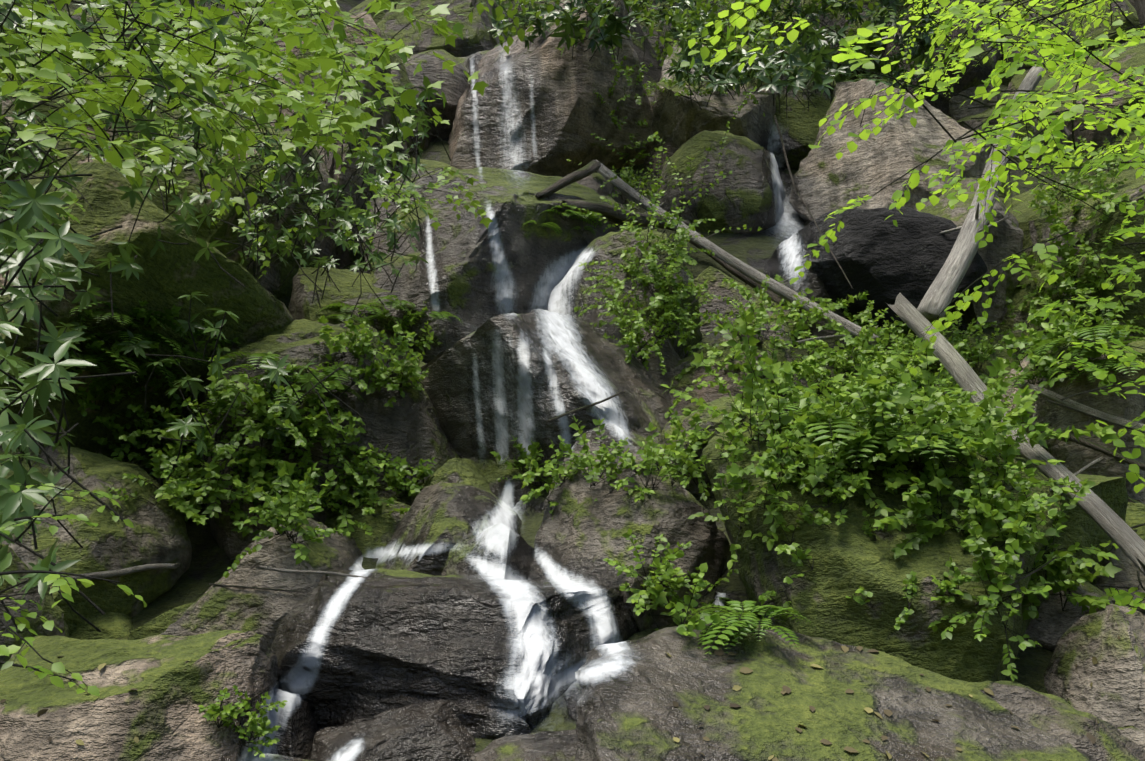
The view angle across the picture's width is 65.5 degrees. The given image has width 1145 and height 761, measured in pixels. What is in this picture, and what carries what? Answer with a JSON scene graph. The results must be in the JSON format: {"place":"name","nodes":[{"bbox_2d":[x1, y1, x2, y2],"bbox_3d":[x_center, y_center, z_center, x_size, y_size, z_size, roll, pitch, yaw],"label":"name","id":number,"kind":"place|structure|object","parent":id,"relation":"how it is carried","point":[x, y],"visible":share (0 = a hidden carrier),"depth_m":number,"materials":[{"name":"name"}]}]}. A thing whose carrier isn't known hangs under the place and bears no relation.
{"place":"outdoors","nodes":[
{"label":"outdoors","id":0,"kind":"place"},
{"bbox_2d":[0,0,492,278],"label":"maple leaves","id":1,"kind":"object","parent":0,"point":[323,63],"visible":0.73,"depth_m":5.87,"materials":[{"name":"plant"}]},
{"bbox_2d":[0,0,1144,752],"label":"terrain","id":2,"kind":"structure","parent":0,"point":[212,562],"depth_m":6.30,"materials":[{"name":"soil"}]},
{"bbox_2d":[0,543,69,670],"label":"rock","id":3,"kind":"object","parent":2,"relation":"on","point":[48,612],"visible":0.25,"depth_m":4.61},
{"bbox_2d":[42,11,100,50],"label":"rock","id":4,"kind":"object","parent":2,"relation":"on","point":[77,16],"visible":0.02,"depth_m":10.22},
{"bbox_2d":[0,446,191,635],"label":"cliff rock","id":5,"kind":"object","parent":2,"relation":"on","point":[157,534],"visible":0.35,"depth_m":5.43,"materials":[{"name":"stone"}]},
{"bbox_2d":[67,563,179,581],"bbox_3d":[-2.670,1.147,5.288,0.050,0.167,0.675,-16,-24,40],"label":"branch","id":6,"kind":"object","parent":5,"relation":"on","point":[119,572],"visible":0.81,"depth_m":5.29,"materials":[{"name":"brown wood"}]},
{"bbox_2d":[70,612,133,639],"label":"rock","id":7,"kind":"object","parent":2,"relation":"on","point":[114,625],"visible":0.08,"depth_m":5.15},
{"bbox_2d":[0,630,278,760],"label":"rock","id":8,"kind":"object","parent":2,"relation":"on","point":[176,681],"visible":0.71,"depth_m":3.32,"materials":[{"name":"stone"}]},
{"bbox_2d":[85,0,205,59],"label":"rock","id":9,"kind":"object","parent":2,"relation":"on","point":[130,28],"visible":0.02,"depth_m":10.96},
{"bbox_2d":[0,160,293,464],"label":"cliff rock","id":10,"kind":"object","parent":2,"relation":"on","point":[171,275],"visible":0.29,"depth_m":6.13,"materials":[{"name":"stone"}]},
{"bbox_2d":[118,447,185,500],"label":"rock","id":11,"kind":"object","parent":2,"relation":"on","point":[134,460],"visible":0.02,"depth_m":6.57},
{"bbox_2d":[127,603,192,639],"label":"rock","id":12,"kind":"object","parent":2,"relation":"on","point":[159,624],"depth_m":5.00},
{"bbox_2d":[0,52,338,298],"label":"cliff rock","id":13,"kind":"object","parent":2,"relation":"on","point":[275,277],"visible":0.19,"depth_m":8.52,"materials":[{"name":"stone"}]},
{"bbox_2d":[0,0,437,603],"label":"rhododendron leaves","id":14,"kind":"object","parent":2,"relation":"on","point":[30,204],"visible":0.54,"depth_m":5.37,"materials":[{"name":"green plant"}]},
{"bbox_2d":[223,9,279,44],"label":"rock","id":15,"kind":"object","parent":2,"relation":"on","point":[242,22],"depth_m":13.00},
{"bbox_2d":[159,517,364,646],"bbox_3d":[-1.757,1.471,5.434,1.553,1.296,1.235,0,-18,-2],"label":"angular rock","id":16,"kind":"object","parent":2,"relation":"on","point":[212,608],"visible":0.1,"depth_m":4.98,"materials":[{"name":"stone"}]},
{"bbox_2d":[209,583,304,592],"bbox_3d":[-1.756,1.157,4.964,0.565,0.057,0.018,-1,-18,4],"label":"debris stick","id":17,"kind":"object","parent":16,"relation":"on","point":[254,587],"visible":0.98,"depth_m":4.96,"materials":[{"name":"brown wood"}]},
{"bbox_2d":[251,753,313,760],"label":"rock","id":18,"kind":"object","parent":2,"relation":"on","point":[272,757],"visible":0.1,"depth_m":3.47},
{"bbox_2d":[198,319,383,559],"bbox_3d":[-2.237,0.969,7.276,1.560,3.034,2.420,0,-18,-2],"label":"cliff rock","id":19,"kind":"object","parent":2,"relation":"on","point":[294,339],"visible":0.06,"depth_m":6.44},
{"bbox_2d":[270,688,317,759],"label":"wet rock","id":20,"kind":"object","parent":2,"relation":"on","point":[294,718],"visible":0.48,"depth_m":3.81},
{"bbox_2d":[269,1,343,20],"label":"rock","id":21,"kind":"object","parent":2,"relation":"on","point":[337,13],"depth_m":14.47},
{"bbox_2d":[226,10,408,268],"bbox_3d":[-3.098,-2.321,11.792,3.417,4.798,3.111,-9,-20,25],"label":"cliff rock","id":22,"kind":"object","parent":2,"relation":"on","point":[347,257],"depth_m":10.24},
{"bbox_2d":[288,267,419,367],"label":"rock","id":23,"kind":"object","parent":2,"relation":"on","point":[302,305],"visible":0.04,"depth_m":8.63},
{"bbox_2d":[324,497,410,557],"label":"rock","id":24,"kind":"object","parent":2,"relation":"on","point":[374,545],"visible":0.1,"depth_m":6.13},
{"bbox_2d":[348,0,401,23],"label":"rock","id":25,"kind":"object","parent":2,"relation":"on","point":[376,18],"depth_m":15.87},
{"bbox_2d":[309,699,475,760],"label":"wet rock","id":26,"kind":"object","parent":2,"relation":"on","point":[435,730],"visible":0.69,"depth_m":3.62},
{"bbox_2d":[377,26,434,155],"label":"rock","id":27,"kind":"object","parent":2,"relation":"on","point":[401,78],"visible":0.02,"depth_m":13.16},
{"bbox_2d":[354,371,460,505],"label":"rock","id":28,"kind":"object","parent":2,"relation":"on","point":[407,426],"visible":0.33,"depth_m":6.64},
{"bbox_2d":[408,158,458,172],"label":"rock","id":29,"kind":"object","parent":2,"relation":"on","point":[433,165],"depth_m":11.26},
{"bbox_2d":[401,49,469,138],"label":"rock","id":30,"kind":"object","parent":2,"relation":"on","point":[454,86],"visible":0.06,"depth_m":13.60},
{"bbox_2d":[376,0,512,58],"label":"rock","id":31,"kind":"object","parent":2,"relation":"on","point":[478,36],"visible":0.06,"depth_m":14.92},
{"bbox_2d":[375,482,521,575],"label":"rock","id":32,"kind":"object","parent":2,"relation":"on","point":[438,521],"visible":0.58,"depth_m":5.64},
{"bbox_2d":[271,568,637,738],"bbox_3d":[-0.503,1.421,4.335,1.882,1.057,1.303,0,-18,-2],"label":"wet rock","id":33,"kind":"object","parent":2,"relation":"on","point":[489,657],"visible":0.83,"depth_m":3.92,"materials":[{"name":"stone"}]},
{"bbox_2d":[256,565,369,577],"bbox_3d":[-1.319,0.974,4.522,0.857,0.116,0.023,-10,-21,29],"label":"debris stick","id":34,"kind":"object","parent":33,"relation":"on","point":[293,571],"visible":0.96,"depth_m":4.55,"materials":[{"name":"brown wood"}]},
{"bbox_2d":[424,458,492,493],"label":"rock","id":35,"kind":"object","parent":2,"relation":"on","point":[465,471],"visible":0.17,"depth_m":6.38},
{"bbox_2d":[456,50,489,71],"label":"rock","id":36,"kind":"object","parent":2,"relation":"on","point":[469,61],"visible":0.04,"depth_m":13.96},
{"bbox_2d":[441,523,533,579],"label":"rock","id":37,"kind":"object","parent":2,"relation":"on","point":[500,550],"visible":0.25,"depth_m":4.98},
{"bbox_2d":[362,167,633,359],"bbox_3d":[-0.898,-1.006,9.911,2.874,3.000,2.324,12,-22,-33],"label":"rock face","id":38,"kind":"object","parent":2,"relation":"on","point":[473,274],"visible":0.42,"depth_m":9.01},
{"bbox_2d":[535,160,600,199],"bbox_3d":[-0.033,-2.148,9.510,0.826,0.707,0.171,12,-21,-32],"label":"log","id":39,"kind":"object","parent":38,"relation":"attached to","point":[590,168],"visible":1,"depth_m":9.49,"materials":[{"name":"brown wood"}]},
{"bbox_2d":[559,199,690,230],"bbox_3d":[0.608,-1.797,9.706,1.768,0.430,0.216,11,-21,-31],"label":"log","id":40,"kind":"object","parent":38,"relation":"attached to","point":[606,210],"visible":0.67,"depth_m":9.55,"materials":[{"name":"brown wood"}]},
{"bbox_2d":[468,457,535,507],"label":"rock","id":41,"kind":"object","parent":2,"relation":"on","point":[509,493],"visible":0.02,"depth_m":6.49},
{"bbox_2d":[469,729,576,760],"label":"rock","id":42,"kind":"object","parent":2,"relation":"on","point":[550,746],"visible":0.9,"depth_m":3.36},
{"bbox_2d":[505,1,550,32],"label":"rock","id":43,"kind":"object","parent":2,"relation":"on","point":[520,25],"visible":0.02,"depth_m":19.12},
{"bbox_2d":[419,309,679,486],"bbox_3d":[0.041,0.567,7.345,2.742,2.410,2.229,14,-22,-36],"label":"rock face","id":44,"kind":"object","parent":2,"relation":"on","point":[496,383],"visible":0.44,"depth_m":6.58},
{"bbox_2d":[547,390,624,421],"bbox_3d":[0.098,0.175,6.266,0.661,0.330,0.030,10,-21,-29],"label":"debris stick","id":45,"kind":"object","parent":44,"relation":"attached to","point":[578,409],"visible":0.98,"depth_m":6.23,"materials":[{"name":"brown wood"}]},
{"bbox_2d":[632,282,714,354],"bbox_3d":[0.936,-0.574,8.133,0.993,0.947,0.025,10,-21,-28],"label":"debris stick","id":46,"kind":"object","parent":44,"relation":"on","point":[690,304],"visible":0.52,"depth_m":8.16,"materials":[{"name":"brown wood"}]},
{"bbox_2d":[448,0,655,176],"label":"boulder","id":47,"kind":"object","parent":2,"relation":"on","point":[537,108],"visible":0.48,"depth_m":12.16,"materials":[{"name":"stone"}]},
{"bbox_2d":[0,0,1144,753],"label":"foliage","id":48,"kind":"object","parent":2,"relation":"on","point":[174,356],"depth_m":4.92,"materials":[{"name":"plant"}]},
{"bbox_2d":[29,0,1131,731],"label":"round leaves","id":49,"kind":"object","parent":2,"relation":"on","point":[913,500],"visible":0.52,"depth_m":5.90,"materials":[{"name":"green plant"}]},
{"bbox_2d":[71,0,1130,734],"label":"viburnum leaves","id":50,"kind":"object","parent":2,"relation":"on","point":[987,446],"visible":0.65,"depth_m":4.55,"materials":[{"name":"green plant"}]},
{"bbox_2d":[577,172,635,211],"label":"rock","id":51,"kind":"object","parent":2,"relation":"on","point":[595,181],"depth_m":10.78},
{"bbox_2d":[88,0,1144,757],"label":"foliage shrub leaves","id":52,"kind":"object","parent":2,"relation":"on","point":[648,452],"visible":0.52,"depth_m":5.86,"materials":[{"name":"green plant"}]},
{"bbox_2d":[548,226,701,358],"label":"cascade rock","id":53,"kind":"object","parent":2,"relation":"on","point":[567,296],"visible":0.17,"depth_m":8.60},
{"bbox_2d":[527,423,732,631],"bbox_3d":[0.327,1.111,5.307,1.229,1.647,1.560,-11,-21,31],"label":"rock","id":54,"kind":"object","parent":2,"relation":"on","point":[579,537],"visible":0.44,"depth_m":4.82,"materials":[{"name":"stone"}]},
{"bbox_2d":[544,0,717,60],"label":"leaves","id":55,"kind":"object","parent":2,"relation":"on","point":[655,38],"visible":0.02,"depth_m":17.61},
{"bbox_2d":[625,6,661,89],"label":"rock","id":56,"kind":"object","parent":2,"relation":"on","point":[652,74],"depth_m":15.18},
{"bbox_2d":[622,322,680,390],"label":"rock","id":57,"kind":"object","parent":2,"relation":"on","point":[670,355],"visible":0.02,"depth_m":7.93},
{"bbox_2d":[643,138,678,178],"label":"rock","id":58,"kind":"object","parent":2,"relation":"on","point":[670,145],"visible":0.02,"depth_m":12.35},
{"bbox_2d":[183,0,1144,37],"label":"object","id":59,"kind":"object","parent":2,"relation":"on","point":[1140,7],"visible":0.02,"depth_m":9.14,"materials":[{"name":"brown plant"}]},
{"bbox_2d":[652,42,775,149],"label":"boulder","id":60,"kind":"object","parent":2,"relation":"on","point":[676,123],"visible":0.19,"depth_m":12.04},
{"bbox_2d":[670,396,762,496],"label":"rock","id":61,"kind":"object","parent":2,"relation":"on","point":[721,404],"visible":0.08,"depth_m":5.95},
{"bbox_2d":[488,0,946,96],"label":"shrub","id":62,"kind":"object","parent":2,"relation":"on","point":[615,30],"visible":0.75,"depth_m":12.39,"materials":[{"name":"green plant"}]},
{"bbox_2d":[655,130,784,233],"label":"rock","id":63,"kind":"object","parent":2,"relation":"on","point":[749,191],"visible":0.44,"depth_m":10.68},
{"bbox_2d":[711,588,731,611],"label":"waterfall","id":64,"kind":"structure","parent":2,"relation":"on","point":[717,601],"depth_m":4.70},
{"bbox_2d":[660,412,785,456],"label":"rock","id":65,"kind":"object","parent":2,"relation":"on","point":[667,428],"depth_m":6.75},
{"bbox_2d":[676,230,784,305],"bbox_3d":[1.732,-1.242,9.713,1.284,1.316,0.344,-13,-22,35],"label":"dark log","id":66,"kind":"object","parent":2,"relation":"on","point":[749,281],"visible":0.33,"depth_m":9.43,"materials":[{"name":"brown wood"}]},
{"bbox_2d":[670,321,791,390],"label":"slab rock","id":67,"kind":"object","parent":2,"relation":"on","point":[683,363],"visible":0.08,"depth_m":8.05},
{"bbox_2d":[677,21,786,47],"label":"rock","id":68,"kind":"object","parent":2,"relation":"on","point":[768,40],"visible":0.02,"depth_m":15.12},
{"bbox_2d":[594,159,878,345],"bbox_3d":[1.547,-1.476,9.513,3.148,3.057,0.307,-12,-21,32],"label":"log","id":69,"kind":"object","parent":2,"relation":"on","point":[781,289],"visible":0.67,"depth_m":9.20,"materials":[{"name":"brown wood"}]},
{"bbox_2d":[668,339,812,414],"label":"rock","id":70,"kind":"object","parent":2,"relation":"on","point":[708,393],"visible":0.1,"depth_m":7.60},
{"bbox_2d":[716,320,763,347],"bbox_3d":[1.458,-0.419,7.793,0.437,0.357,0.076,-11,-21,31],"label":"branch","id":71,"kind":"object","parent":70,"relation":"on","point":[760,343],"visible":0.19,"depth_m":7.74,"materials":[{"name":"brown wood"}]},
{"bbox_2d":[783,326,877,345],"bbox_3d":[2.360,-0.406,8.197,1.365,0.474,0.035,10,-21,-28],"label":"debris stick","id":72,"kind":"object","parent":70,"relation":"on","point":[822,337],"visible":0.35,"depth_m":8.12,"materials":[{"name":"brown wood"}]},
{"bbox_2d":[694,266,801,340],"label":"rock","id":73,"kind":"object","parent":2,"relation":"on","point":[711,275],"visible":0.06,"depth_m":9.03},
{"bbox_2d":[725,39,835,169],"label":"rock","id":74,"kind":"object","parent":2,"relation":"on","point":[799,127],"visible":0.06,"depth_m":12.43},
{"bbox_2d":[782,246,845,339],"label":"rock","id":75,"kind":"object","parent":2,"relation":"on","point":[811,280],"visible":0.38,"depth_m":8.98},
{"bbox_2d":[728,0,912,71],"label":"leaves","id":76,"kind":"object","parent":2,"relation":"on","point":[859,25],"depth_m":15.86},
{"bbox_2d":[786,29,862,81],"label":"rock","id":77,"kind":"object","parent":2,"relation":"on","point":[858,72],"depth_m":14.77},
{"bbox_2d":[575,623,1094,760],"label":"rock slab","id":78,"kind":"object","parent":2,"relation":"on","point":[631,691],"visible":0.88,"depth_m":3.01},
{"bbox_2d":[0,586,1119,760],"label":"dead leaves","id":79,"kind":"object","parent":78,"relation":"on","point":[845,649],"visible":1,"depth_m":3.09,"materials":[{"name":"brown plant"}]},
{"bbox_2d":[763,207,987,327],"bbox_3d":[3.128,-1.054,9.415,2.213,1.404,1.601,0,-18,-2],"label":"boulder","id":80,"kind":"object","parent":2,"relation":"on","point":[880,259],"visible":0.56,"depth_m":8.76,"materials":[{"name":"stone"}]},
{"bbox_2d":[797,192,852,288],"bbox_3d":[2.516,-1.426,8.931,0.032,1.292,0.533,15,-23,-38],"label":"branch","id":81,"kind":"object","parent":80,"relation":"attached to","point":[822,235],"visible":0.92,"depth_m":8.99,"materials":[{"name":"brown wood"}]},
{"bbox_2d":[787,79,993,221],"bbox_3d":[4.215,-2.584,11.325,2.643,2.437,1.921,12,-22,-33],"label":"rock","id":82,"kind":"object","parent":2,"relation":"on","point":[825,179],"visible":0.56,"depth_m":10.72,"materials":[{"name":"stone"}]},
{"bbox_2d":[774,115,796,194],"bbox_3d":[2.718,-2.907,11.391,0.086,1.438,0.412,7,-19,-21],"label":"branch","id":83,"kind":"object","parent":82,"relation":"attached to","point":[781,138],"visible":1,"depth_m":11.40,"materials":[{"name":"brown wood"}]},
{"bbox_2d":[680,0,1144,613],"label":"leaves","id":84,"kind":"object","parent":2,"relation":"on","point":[1036,146],"visible":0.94,"depth_m":5.02,"materials":[{"name":"plant"}]},
{"bbox_2d":[702,414,1127,681],"bbox_3d":[1.886,1.240,4.711,2.087,2.416,2.186,-9,-20,25],"label":"mossy rock","id":85,"kind":"object","parent":2,"relation":"on","point":[849,556],"visible":0.29,"depth_m":4.02,"materials":[{"name":"stone"}]},
{"bbox_2d":[886,293,1144,575],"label":"log","id":86,"kind":"object","parent":85,"relation":"on","point":[1128,541],"visible":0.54,"depth_m":4.60,"materials":[{"name":"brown wood"}]},
{"bbox_2d":[975,557,1055,605],"bbox_3d":[1.942,0.856,3.855,0.626,0.256,0.016,9,-20,-26],"label":"debris stick","id":87,"kind":"object","parent":85,"relation":"on","point":[1028,574],"visible":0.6,"depth_m":3.87,"materials":[{"name":"brown wood"}]},
{"bbox_2d":[1049,457,1102,490],"bbox_3d":[2.585,0.478,4.575,0.484,0.231,0.031,8,-20,-24],"label":"debris stick","id":88,"kind":"object","parent":85,"relation":"on","point":[1086,467],"visible":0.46,"depth_m":4.61,"materials":[{"name":"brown wood"}]},
{"bbox_2d":[879,314,955,378],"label":"rock","id":89,"kind":"object","parent":2,"relation":"on","point":[947,336],"depth_m":8.85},
{"bbox_2d":[862,0,1000,115],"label":"rock","id":90,"kind":"object","parent":2,"relation":"on","point":[977,74],"visible":0.02,"depth_m":14.66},
{"bbox_2d":[916,178,1023,327],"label":"rock","id":91,"kind":"object","parent":2,"relation":"on","point":[1007,235],"visible":0.27,"depth_m":9.27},
{"bbox_2d":[948,78,999,120],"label":"rock","id":92,"kind":"object","parent":2,"relation":"on","point":[956,112],"visible":0.08,"depth_m":14.69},
{"bbox_2d":[917,65,1044,323],"bbox_3d":[4.208,-2.025,9.053,2.450,3.614,0.756,15,-24,-39],"label":"log","id":93,"kind":"object","parent":2,"relation":"on","point":[936,300],"visible":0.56,"depth_m":8.31,"materials":[{"name":"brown wood"}]},
{"bbox_2d":[960,332,1016,384],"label":"rock","id":94,"kind":"object","parent":2,"relation":"on","point":[1003,354],"visible":0.04,"depth_m":8.61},
{"bbox_2d":[997,180,1016,197],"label":"rock","id":95,"kind":"object","parent":2,"relation":"on","point":[1001,194],"visible":0.04,"depth_m":11.64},
{"bbox_2d":[956,94,1071,162],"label":"rock","id":96,"kind":"object","parent":2,"relation":"on","point":[969,121],"visible":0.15,"depth_m":13.69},
{"bbox_2d":[979,1,1080,85],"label":"rock","id":97,"kind":"object","parent":2,"relation":"on","point":[1006,81],"visible":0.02,"depth_m":15.94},
{"bbox_2d":[954,679,1144,760],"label":"rock","id":98,"kind":"object","parent":2,"relation":"on","point":[1061,718],"visible":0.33,"depth_m":3.34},
{"bbox_2d":[1000,266,1132,349],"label":"rock","id":99,"kind":"object","parent":2,"relation":"on","point":[1018,295],"visible":0.1,"depth_m":9.18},
{"bbox_2d":[1023,577,1115,650],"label":"corner rock","id":100,"kind":"object","parent":2,"relation":"on","point":[1050,625],"visible":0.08,"depth_m":4.28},
{"bbox_2d":[1000,168,1144,339],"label":"boulder","id":101,"kind":"object","parent":2,"relation":"on","point":[1034,227],"visible":0.21,"depth_m":8.94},
{"bbox_2d":[1001,336,1144,503],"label":"grey rock","id":102,"kind":"object","parent":2,"relation":"on","point":[1075,457],"visible":0.12,"depth_m":6.40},
{"bbox_2d":[1010,380,1144,431],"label":"thin log","id":103,"kind":"object","parent":102,"relation":"attached to","point":[1054,396],"visible":0.79,"depth_m":6.38,"materials":[{"name":"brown wood"}]},
{"bbox_2d":[1006,38,1144,159],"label":"rock","id":104,"kind":"object","parent":2,"relation":"on","point":[1133,57],"visible":0.08,"depth_m":13.94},
{"bbox_2d":[1008,410,1144,470],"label":"thin log","id":105,"kind":"object","parent":2,"relation":"on","point":[1099,448],"visible":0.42,"depth_m":6.21,"materials":[{"name":"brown wood"}]},
{"bbox_2d":[1043,0,1142,50],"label":"rock","id":106,"kind":"object","parent":2,"relation":"on","point":[1125,5],"visible":0.06,"depth_m":16.55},
{"bbox_2d":[1044,604,1144,750],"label":"corner rock","id":107,"kind":"object","parent":2,"relation":"on","point":[1115,676],"visible":0.71,"depth_m":3.75,"materials":[{"name":"stone"}]},
{"bbox_2d":[1090,540,1144,615],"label":"corner rock","id":108,"kind":"object","parent":2,"relation":"on","point":[1126,576],"visible":0.25,"depth_m":4.77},
{"bbox_2d":[1103,129,1144,168],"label":"rock","id":109,"kind":"object","parent":2,"relation":"on","point":[1132,136],"visible":0.08,"depth_m":13.36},
{"bbox_2d":[1124,337,1144,363],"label":"rock","id":110,"kind":"object","parent":2,"relation":"on","point":[1138,343],"visible":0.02,"depth_m":8.09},
{"bbox_2d":[1125,502,1144,524],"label":"rock","id":111,"kind":"object","parent":2,"relation":"on","point":[1133,507],"depth_m":5.69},
{"bbox_2d":[1126,511,1144,539],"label":"rock","id":112,"kind":"object","parent":2,"relation":"on","point":[1135,518],"visible":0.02,"depth_m":5.55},
{"bbox_2d":[31,205,1144,659],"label":"fern fronds","id":113,"kind":"object","parent":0,"point":[109,357],"visible":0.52,"depth_m":6.08,"materials":[{"name":"plant"}]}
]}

